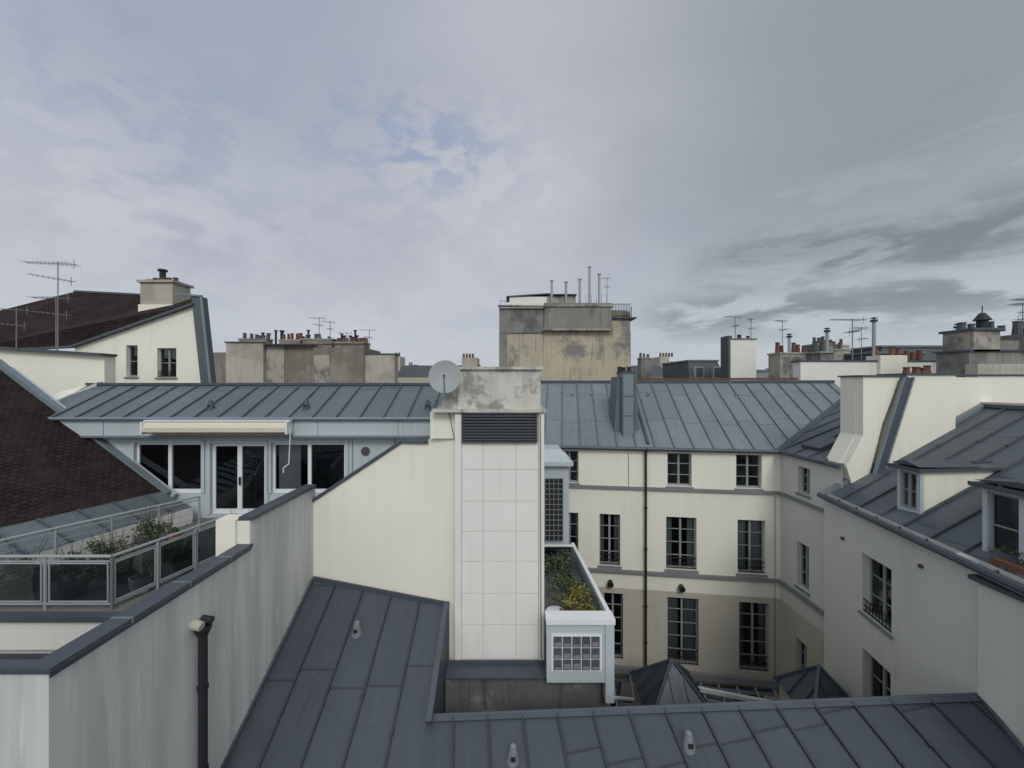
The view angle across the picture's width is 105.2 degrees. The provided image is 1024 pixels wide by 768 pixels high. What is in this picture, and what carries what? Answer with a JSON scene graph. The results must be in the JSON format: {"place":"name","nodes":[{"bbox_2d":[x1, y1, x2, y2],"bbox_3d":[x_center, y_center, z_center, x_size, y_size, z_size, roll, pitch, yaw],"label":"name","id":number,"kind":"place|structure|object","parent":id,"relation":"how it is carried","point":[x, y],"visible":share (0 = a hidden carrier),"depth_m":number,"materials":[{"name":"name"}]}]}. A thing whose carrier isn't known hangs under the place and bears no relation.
{"place":"outdoors","nodes":[
{"label":"outdoors","id":0,"kind":"place"},
{"bbox_2d":[1,518,43,527],"bbox_3d":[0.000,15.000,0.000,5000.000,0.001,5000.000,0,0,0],"label":"ground","id":1,"kind":"structure","parent":0,"point":[20,523],"depth_m":42.13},
{"bbox_2d":[0,650,54,652],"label":"supporting wall","id":2,"kind":"structure","parent":1,"relation":"on","point":[26,651],"depth_m":7.20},
{"bbox_2d":[0,623,100,649],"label":"slab","id":3,"kind":"structure","parent":2,"relation":"on","point":[34,636],"depth_m":7.00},
{"bbox_2d":[0,612,119,622],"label":"edge strip","id":4,"kind":"object","parent":3,"relation":"on","point":[53,617],"visible":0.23,"depth_m":6.90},
{"bbox_2d":[7,508,192,565],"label":"walls","id":5,"kind":"structure","parent":1,"relation":"on","point":[175,520],"depth_m":9.87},
{"bbox_2d":[0,492,190,562],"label":"gutter apron","id":6,"kind":"object","parent":5,"relation":"on","point":[93,512],"visible":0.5,"depth_m":9.59,"materials":[{"name":"metal"}]},
{"bbox_2d":[0,370,160,527],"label":"tiled roof","id":7,"kind":"structure","parent":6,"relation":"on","point":[48,467],"depth_m":10.70,"materials":[{"name":"brown tile"}]},
{"bbox_2d":[0,359,171,494],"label":"verge flashing","id":8,"kind":"object","parent":7,"relation":"attached to","point":[26,384],"visible":0.65,"depth_m":11.92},
{"bbox_2d":[0,494,173,554],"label":"roof seams","id":9,"kind":"object","parent":6,"relation":"on","point":[23,551],"visible":0.69,"depth_m":9.74,"materials":[{"name":"metal"}]},
{"bbox_2d":[0,488,314,767],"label":"wall","id":10,"kind":"structure","parent":1,"relation":"on","point":[128,698],"depth_m":6.24,"materials":[{"name":"paint"}]},
{"bbox_2d":[0,484,315,677],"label":"coping","id":11,"kind":"object","parent":10,"relation":"on","point":[55,662],"visible":1,"depth_m":5.59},
{"bbox_2d":[189,615,214,767],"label":"downpipe","id":12,"kind":"object","parent":10,"relation":"attached to","point":[201,628],"visible":1,"depth_m":6.62,"materials":[{"name":"metal"}]},
{"bbox_2d":[221,579,313,767],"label":"wall flashing","id":13,"kind":"object","parent":10,"relation":"attached to","point":[239,733],"depth_m":8.44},
{"bbox_2d":[226,582,442,767],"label":"roof","id":14,"kind":"structure","parent":10,"relation":"attached to","point":[330,739],"depth_m":8.38,"materials":[{"name":"metal"}]},
{"bbox_2d":[257,584,432,767],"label":"roof standing seams","id":15,"kind":"object","parent":14,"relation":"on","point":[281,712],"visible":1,"depth_m":8.34,"materials":[{"name":"metal"}]},
{"bbox_2d":[313,576,449,606],"bbox_3d":[-3.475,5.427,10.254,3.824,0.474,0.050,0,0,10],"label":"top flashing","id":16,"kind":"object","parent":14,"relation":"on","point":[380,591],"visible":1,"depth_m":10.23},
{"bbox_2d":[313,439,454,659],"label":"wall","id":17,"kind":"structure","parent":14,"relation":"on","point":[386,521],"depth_m":10.23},
{"bbox_2d":[312,436,429,501],"bbox_3d":[-3.775,2.302,10.514,3.345,1.804,0.420,0,0,9],"label":"coping","id":18,"kind":"object","parent":17,"relation":"on","point":[415,441],"visible":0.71,"depth_m":10.33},
{"bbox_2d":[425,601,448,724],"bbox_3d":[-1.660,6.161,8.876,0.120,1.339,2.208,0,0,0],"label":"parapet flashing","id":19,"kind":"object","parent":14,"relation":"on","point":[434,684],"visible":1,"depth_m":8.65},
{"bbox_2d":[445,628,610,712],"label":"wall","id":20,"kind":"structure","parent":1,"relation":"on","point":[480,695],"depth_m":9.30,"materials":[{"name":"concrete"}]},
{"bbox_2d":[430,367,546,664],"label":"ventilation shaft tower","id":21,"kind":"structure","parent":20,"relation":"on","point":[490,420],"depth_m":9.77,"materials":[{"name":"tile"}]},
{"bbox_2d":[428,360,460,405],"bbox_3d":[-1.507,-0.017,9.508,0.632,1.135,0.853,0,0,43],"label":"satellite dish","id":22,"kind":"object","parent":21,"relation":"attached to","point":[444,376],"visible":0.99,"depth_m":9.49,"materials":[{"name":"paint"}]},
{"bbox_2d":[445,665,545,679],"bbox_3d":[-0.365,6.954,9.455,2.450,0.047,0.430,0,0,0],"label":"ledge coping","id":23,"kind":"object","parent":20,"relation":"on","point":[495,672],"visible":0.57,"depth_m":9.41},
{"bbox_2d":[544,445,614,702],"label":"planted roof terrace","id":24,"kind":"structure","parent":20,"relation":"on","point":[579,629],"depth_m":9.74,"materials":[{"name":"white metal"}]},
{"bbox_2d":[611,675,778,705],"bbox_3d":[6.036,11.645,13.943,7.150,0.910,2.148,0,0,7],"label":"glass canopy","id":25,"kind":"object","parent":20,"relation":"attached to","point":[624,693],"visible":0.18,"depth_m":14.47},
{"bbox_2d":[507,312,629,379],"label":"wall","id":26,"kind":"structure","parent":1,"relation":"on","point":[579,355],"depth_m":30.00,"materials":[{"name":"paint"}]},
{"bbox_2d":[499,308,542,332],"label":"wall","id":27,"kind":"structure","parent":26,"relation":"on","point":[520,320],"depth_m":29.90,"materials":[{"name":"concrete"}]},
{"bbox_2d":[509,297,546,308],"bbox_3d":[1.250,-6.300,32.150,2.900,0.900,3.700,0,0,0],"label":"hut","id":28,"kind":"object","parent":27,"relation":"on","point":[527,300],"visible":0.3,"depth_m":30.30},
{"bbox_2d":[543,303,611,328],"bbox_3d":[5.000,-5.150,32.850,5.100,2.000,6.300,0,0,0],"label":"grey band","id":29,"kind":"object","parent":26,"relation":"attached to","point":[577,317],"visible":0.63,"depth_m":29.70,"materials":[{"name":"concrete"}]},
{"bbox_2d":[498,305,613,330],"bbox_3d":[3.325,-5.015,29.775,8.750,1.930,0.450,0,0,0],"label":"string course","id":30,"kind":"object","parent":29,"relation":"attached to","point":[564,306],"visible":1,"depth_m":29.61,"materials":[{"name":"concrete"}]},
{"bbox_2d":[550,266,600,302],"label":"flue pipes","id":31,"kind":"object","parent":29,"relation":"on","point":[589,283],"visible":0.79,"depth_m":30.03,"materials":[{"name":"metal"}]},
{"bbox_2d":[396,353,767,382],"bbox_3d":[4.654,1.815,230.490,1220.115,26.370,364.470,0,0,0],"label":"distant rooftops","id":32,"kind":"object","parent":1,"relation":"on","point":[410,373],"visible":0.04,"depth_m":51.20,"materials":[{"name":"stone"}]},
{"bbox_2d":[644,448,647,665],"bbox_3d":[5.159,8.725,15.103,0.200,12.550,0.190,0,0,0],"label":"downpipe","id":33,"kind":"object","parent":1,"relation":"on","point":[645,549],"visible":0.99,"depth_m":15.06,"materials":[{"name":"metal"}]},
{"bbox_2d":[563,451,806,667],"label":"room interiors","id":34,"kind":"object","parent":1,"relation":"on","point":[740,469],"visible":0.06,"depth_m":16.03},
{"bbox_2d":[576,513,763,666],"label":"curtains","id":35,"kind":"object","parent":34,"relation":"attached to","point":[689,628],"visible":0.38,"depth_m":15.28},
{"bbox_2d":[614,673,778,696],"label":"ground floor walls","id":36,"kind":"structure","parent":1,"relation":"on","point":[621,678],"depth_m":14.99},
{"bbox_2d":[598,587,779,678],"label":"walls","id":37,"kind":"structure","parent":36,"relation":"on","point":[718,634],"depth_m":14.95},
{"bbox_2d":[562,450,779,598],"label":"walls","id":38,"kind":"structure","parent":37,"relation":"on","point":[717,516],"depth_m":15.11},
{"bbox_2d":[599,553,768,670],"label":"window railings","id":39,"kind":"object","parent":38,"relation":"attached to","point":[682,656],"depth_m":15.03,"materials":[{"name":"metal"}]},
{"bbox_2d":[569,483,810,595],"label":"sills","id":40,"kind":"structure","parent":38,"relation":"attached to","point":[737,574],"depth_m":14.79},
{"bbox_2d":[541,383,839,453],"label":"roof","id":41,"kind":"structure","parent":38,"relation":"on","point":[563,407],"depth_m":16.93,"materials":[{"name":"metal"}]},
{"bbox_2d":[609,377,638,431],"bbox_3d":[4.750,0.900,16.750,1.060,2.400,1.100,0,0,0],"label":"zinc chimney flank","id":42,"kind":"object","parent":41,"relation":"on","point":[615,405],"visible":0.45,"depth_m":16.20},
{"bbox_2d":[617,373,633,435],"bbox_3d":[4.740,0.975,16.375,0.480,2.850,0.850,0,0,0],"label":"zinc chimney","id":43,"kind":"object","parent":41,"relation":"on","point":[628,401],"visible":0.5,"depth_m":15.95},
{"bbox_2d":[544,382,839,452],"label":"roof standing seams","id":44,"kind":"object","parent":41,"relation":"on","point":[738,423],"visible":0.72,"depth_m":16.86,"materials":[{"name":"metal"}]},
{"bbox_2d":[558,445,840,468],"bbox_3d":[4.309,2.500,15.093,12.779,0.140,2.551,0,0,19],"label":"gutter","id":45,"kind":"object","parent":41,"relation":"attached to","point":[821,462],"visible":0.78,"depth_m":14.74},
{"bbox_2d":[636,378,797,379],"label":"ridge trim","id":46,"kind":"structure","parent":41,"relation":"on","point":[716,378],"depth_m":18.93,"materials":[{"name":"metal"}]},
{"bbox_2d":[569,451,809,669],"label":"window frames","id":47,"kind":"structure","parent":36,"relation":"on","point":[749,558],"depth_m":15.13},
{"bbox_2d":[569,485,823,688],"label":"cornices","id":48,"kind":"object","parent":36,"relation":"on","point":[728,679],"visible":0.48,"depth_m":14.78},
{"bbox_2d":[721,334,757,377],"bbox_3d":[17.630,5.576,30.600,2.260,18.848,1.320,0,0,0],"label":"chimney stack","id":49,"kind":"object","parent":1,"relation":"on","point":[738,356],"visible":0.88,"depth_m":30.00,"materials":[{"name":"paint"}]},
{"bbox_2d":[767,342,808,377],"bbox_3d":[18.900,6.085,26.600,2.320,17.829,1.320,0,0,0],"label":"chimney stack","id":50,"kind":"object","parent":1,"relation":"on","point":[780,364],"visible":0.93,"depth_m":26.07,"materials":[{"name":"concrete"}]},
{"bbox_2d":[780,599,823,673],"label":"return walls","id":51,"kind":"structure","parent":1,"relation":"on","point":[796,628],"depth_m":13.82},
{"bbox_2d":[783,405,843,465],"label":"return roof","id":52,"kind":"structure","parent":51,"relation":"on","point":[821,455],"depth_m":14.57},
{"bbox_2d":[776,399,839,450],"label":"valley","id":53,"kind":"structure","parent":52,"relation":"on","point":[808,426],"depth_m":15.61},
{"bbox_2d":[801,436,836,450],"bbox_3d":[10.885,2.081,13.775,0.830,0.428,0.850,0,0,0],"label":"skylight","id":54,"kind":"object","parent":52,"relation":"on","point":[820,443],"visible":0.8,"depth_m":13.72},
{"bbox_2d":[826,365,1023,482],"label":"party wall with chimneys","id":55,"kind":"structure","parent":52,"relation":"on","point":[885,419],"depth_m":11.85,"materials":[{"name":"paint"}]},
{"bbox_2d":[772,664,849,699],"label":"pyramid roof pavilion","id":56,"kind":"structure","parent":1,"relation":"on","point":[815,681],"depth_m":10.95,"materials":[{"name":"metal"}]},
{"bbox_2d":[804,341,834,359],"bbox_3d":[19.300,6.156,24.600,0.920,17.688,1.320,0,0,0],"label":"chimney stack","id":57,"kind":"object","parent":1,"relation":"on","point":[820,354],"visible":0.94,"depth_m":24.47,"materials":[{"name":"concrete"}]},
{"bbox_2d":[793,362,935,386],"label":"wall","id":58,"kind":"structure","parent":1,"relation":"on","point":[818,370],"depth_m":22.00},
{"bbox_2d":[866,355,906,373],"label":"pier","id":59,"kind":"structure","parent":1,"relation":"on","point":[890,364],"depth_m":21.80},
{"bbox_2d":[932,306,1023,377],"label":"chimney stack","id":60,"kind":"object","parent":1,"relation":"on","point":[983,347],"visible":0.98,"depth_m":18.00,"materials":[{"name":"concrete"}]},
{"bbox_2d":[978,583,1016,737],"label":"projecting wall","id":61,"kind":"structure","parent":1,"relation":"on","point":[997,652],"depth_m":6.99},
{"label":"back wall","id":62,"kind":"object","parent":1,"relation":"on","visible":0},
{"bbox_2d":[434,610,448,712],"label":"side wall","id":63,"kind":"structure","parent":62,"relation":"attached to","point":[440,702],"depth_m":9.15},
{"bbox_2d":[423,701,1023,767],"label":"roof","id":64,"kind":"structure","parent":62,"relation":"on","point":[900,735],"depth_m":7.14,"materials":[{"name":"metal"}]},
{"bbox_2d":[432,692,980,721],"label":"ridge flashing","id":65,"kind":"structure","parent":64,"relation":"on","point":[733,706],"depth_m":7.58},
{"bbox_2d":[451,696,1005,767],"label":"roof standing seams","id":66,"kind":"object","parent":64,"relation":"on","point":[900,761],"visible":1,"depth_m":7.07,"materials":[{"name":"metal"}]},
{"bbox_2d":[978,695,1023,756],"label":"verge flashing","id":67,"kind":"object","parent":64,"relation":"on","point":[1008,733],"visible":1,"depth_m":6.83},
{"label":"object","id":68,"kind":"object","parent":1,"relation":"on","visible":0},
{"bbox_2d":[0,349,115,393],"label":"wall","id":69,"kind":"structure","parent":68,"relation":"on","point":[50,372],"depth_m":14.20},
{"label":"lower walls","id":70,"kind":"object","parent":1,"relation":"on","visible":0},
{"bbox_2d":[824,493,1023,746],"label":"walls","id":71,"kind":"structure","parent":70,"relation":"on","point":[931,647],"depth_m":9.09,"materials":[{"name":"paint"}]},
{"bbox_2d":[830,407,1023,584],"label":"roof","id":72,"kind":"structure","parent":71,"relation":"on","point":[967,533],"depth_m":10.06,"materials":[{"name":"metal"}]},
{"bbox_2d":[819,403,986,495],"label":"verge","id":73,"kind":"structure","parent":72,"relation":"on","point":[959,418],"depth_m":11.93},
{"bbox_2d":[817,493,1023,594],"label":"gutter","id":74,"kind":"object","parent":72,"relation":"attached to","point":[991,574],"visible":1,"depth_m":8.05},
{"bbox_2d":[837,408,1023,573],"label":"roof standing seams","id":75,"kind":"object","parent":72,"relation":"on","point":[971,547],"visible":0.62,"depth_m":9.89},
{"bbox_2d":[874,473,1018,695],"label":"room interiors","id":76,"kind":"object","parent":72,"relation":"attached to","point":[1007,511],"visible":0.1,"depth_m":9.77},
{"bbox_2d":[924,470,997,510],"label":"dormer cheeks","id":77,"kind":"object","parent":72,"relation":"attached to","point":[939,487],"visible":0.2,"depth_m":9.30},
{"bbox_2d":[887,463,1023,496],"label":"dormer roof edge","id":78,"kind":"object","parent":77,"relation":"on","point":[998,489],"visible":1,"depth_m":9.17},
{"bbox_2d":[891,461,1023,491],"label":"dormer roof","id":79,"kind":"structure","parent":77,"relation":"on","point":[986,465],"depth_m":9.29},
{"bbox_2d":[892,460,1023,488],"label":"dormer lid","id":80,"kind":"object","parent":77,"relation":"on","point":[1017,483],"visible":1,"depth_m":9.29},
{"bbox_2d":[897,468,1023,550],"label":"dormer front","id":81,"kind":"object","parent":77,"relation":"attached to","point":[985,518],"visible":0.65,"depth_m":7.58,"materials":[{"name":"white metal"}]},
{"bbox_2d":[987,546,1023,574],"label":"window box","id":82,"kind":"object","parent":72,"relation":"on","point":[1008,565],"visible":1,"depth_m":7.04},
{"bbox_2d":[870,471,1018,695],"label":"window frames","id":83,"kind":"structure","parent":71,"relation":"attached to","point":[885,579],"depth_m":9.86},
{"bbox_2d":[968,574,1023,602],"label":"projecting coping","id":84,"kind":"object","parent":71,"relation":"attached to","point":[984,581],"visible":0.46,"depth_m":6.98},
{"bbox_2d":[22,261,79,349],"bbox_3d":[-19.894,-3.310,16.797,1.909,4.220,1.324,0,0,-26],"label":"tv antenna","id":85,"kind":"object","parent":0,"point":[48,277],"visible":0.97,"depth_m":16.98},
{"bbox_2d":[0,518,215,611],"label":"paving","id":86,"kind":"structure","parent":0,"point":[124,604],"depth_m":7.26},
{"bbox_2d":[0,496,199,562],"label":"steel guardrail","id":87,"kind":"object","parent":86,"relation":"on","point":[55,532],"visible":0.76,"depth_m":9.17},
{"bbox_2d":[84,517,137,562],"bbox_3d":[-8.819,3.531,8.624,0.963,1.139,0.676,0,0,0],"label":"potted shrub","id":88,"kind":"object","parent":86,"relation":"on","point":[102,544],"visible":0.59,"depth_m":8.58,"materials":[{"name":"green plant"}]},
{"bbox_2d":[0,515,225,609],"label":"glazed terrace railing","id":89,"kind":"object","parent":86,"relation":"on","point":[69,583],"visible":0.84,"depth_m":7.12,"materials":[{"name":"metal"}]},
{"bbox_2d":[132,505,172,549],"bbox_3d":[-9.145,3.553,9.790,1.047,1.094,0.707,0,0,14],"label":"potted shrub","id":90,"kind":"object","parent":86,"relation":"on","point":[146,532],"visible":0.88,"depth_m":9.71,"materials":[{"name":"green plant"}]},
{"bbox_2d":[216,514,250,555],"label":"pillar","id":91,"kind":"structure","parent":86,"relation":"on","point":[231,530],"depth_m":8.00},
{"bbox_2d":[45,438,425,517],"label":"facade","id":92,"kind":"structure","parent":86,"relation":"on","point":[376,446],"depth_m":12.00,"materials":[{"name":"paint"}]},
{"bbox_2d":[130,440,348,513],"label":"window surrounds","id":93,"kind":"object","parent":92,"relation":"attached to","point":[268,466],"visible":0.9,"depth_m":11.96,"materials":[{"name":"white metal"}]},
{"bbox_2d":[137,443,344,512],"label":"window frames","id":94,"kind":"structure","parent":92,"relation":"attached to","point":[239,509],"depth_m":12.07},
{"bbox_2d":[141,445,343,507],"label":"room interiors","id":95,"kind":"object","parent":92,"relation":"in","point":[327,466],"visible":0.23,"depth_m":13.00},
{"bbox_2d":[279,445,300,488],"bbox_3d":[-6.925,2.575,12.225,0.650,1.450,0.050,0,0,0],"label":"curtain","id":96,"kind":"object","parent":95,"relation":"hanging from","point":[290,477],"visible":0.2,"depth_m":12.23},
{"bbox_2d":[60,421,429,435],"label":"fascia","id":97,"kind":"structure","parent":92,"relation":"attached to","point":[300,428],"depth_m":11.70,"materials":[{"name":"grey metal"}]},
{"bbox_2d":[140,420,292,472],"bbox_3d":[-8.629,1.830,11.495,4.283,1.540,0.310,0,0,0],"label":"retractable awning","id":98,"kind":"object","parent":97,"relation":"attached to","point":[216,426],"visible":1,"depth_m":11.37,"materials":[{"name":"fabric"}]},
{"bbox_2d":[47,417,429,420],"bbox_3d":[-8.100,1.030,11.620,12.000,0.110,0.110,0,0,0],"label":"gutter","id":99,"kind":"object","parent":97,"relation":"on","point":[245,418],"visible":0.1,"depth_m":11.57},
{"bbox_2d":[50,385,444,416],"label":"roof","id":100,"kind":"structure","parent":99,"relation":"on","point":[379,404],"depth_m":12.50,"materials":[{"name":"metal"}]},
{"bbox_2d":[51,385,439,416],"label":"roof standing seams","id":101,"kind":"object","parent":100,"relation":"on","point":[238,401],"visible":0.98,"depth_m":12.47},
{"bbox_2d":[85,383,429,384],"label":"ridge","id":102,"kind":"structure","parent":100,"relation":"on","point":[259,383],"depth_m":13.49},
{"bbox_2d":[80,436,428,437],"bbox_3d":[-8.000,1.571,11.690,12.000,0.058,0.060,0,0,0],"label":"fascia drip","id":103,"kind":"object","parent":97,"relation":"attached to","point":[254,436],"visible":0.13,"depth_m":11.66},
{"bbox_2d":[75,307,200,382],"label":"walls","id":104,"kind":"structure","parent":0,"point":[176,330],"depth_m":18.00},
{"bbox_2d":[0,292,191,347],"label":"tiled roof","id":105,"kind":"structure","parent":104,"relation":"on","point":[91,315],"depth_m":19.73,"materials":[{"name":"brown tile"}]},
{"bbox_2d":[136,268,193,311],"bbox_3d":[-18.075,-4.800,20.550,2.550,2.800,2.300,0,0,0],"label":"chimney stack","id":106,"kind":"object","parent":105,"relation":"on","point":[162,290],"visible":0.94,"depth_m":19.50,"materials":[{"name":"paint"}]},
{"bbox_2d":[69,302,193,347],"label":"verge","id":107,"kind":"structure","parent":104,"relation":"attached to","point":[132,325],"depth_m":17.80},
{"bbox_2d":[191,296,215,382],"bbox_3d":[-14.110,-0.025,18.025,1.020,8.050,0.350,0,0,0],"label":"zinc mansard","id":108,"kind":"object","parent":104,"relation":"attached to","point":[200,343],"visible":0.25,"depth_m":17.85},
{"bbox_2d":[177,293,211,382],"bbox_3d":[-14.437,-2.062,17.830,1.533,4.135,0.100,0,0,0],"label":"mansard edge","id":109,"kind":"object","parent":108,"relation":"attached to","point":[205,337],"visible":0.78,"depth_m":17.80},
{"bbox_2d":[132,347,175,375],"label":"room interiors","id":110,"kind":"object","parent":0,"point":[165,361],"visible":0.12,"depth_m":18.49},
{"bbox_2d":[213,330,398,382],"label":"apartment block with chimneys","id":111,"kind":"structure","parent":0,"point":[300,358],"depth_m":35.70,"materials":[{"name":"paint"}]},
{"bbox_2d":[0,0,1023,369],"label":"sky","id":112,"kind":"structure","parent":0,"point":[399,171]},
{"bbox_2d":[629,658,707,705],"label":"pyramid roof pavilion","id":113,"kind":"structure","parent":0,"point":[669,681],"depth_m":12.15,"materials":[{"name":"metal"}]},
{"bbox_2d":[662,362,719,377],"bbox_3d":[17.000,-1.150,37.400,3.200,1.700,7.000,0,0,0],"label":"mansard","id":114,"kind":"object","parent":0,"point":[679,370],"visible":0.57,"depth_m":35.26,"materials":[{"name":"metal"}]},
{"bbox_2d":[780,454,842,632],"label":"return walls","id":115,"kind":"structure","parent":0,"point":[800,523],"depth_m":13.49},
{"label":"back walls","id":116,"kind":"object","parent":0,"visible":0},
{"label":"back roof","id":117,"kind":"object","parent":116,"relation":"on","visible":0},
{"bbox_2d":[541,380,834,382],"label":"ridge","id":118,"kind":"structure","parent":117,"relation":"on","point":[694,381],"depth_m":18.96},
{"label":"walls","id":119,"kind":"object","parent":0,"visible":0},
{"bbox_2d":[851,347,942,359],"bbox_3d":[30.000,-1.300,30.400,8.000,2.600,7.000,0,0,0],"label":"mansard","id":120,"kind":"object","parent":119,"relation":"on","point":[929,355],"visible":0.1,"depth_m":27.84,"materials":[{"name":"metal"}]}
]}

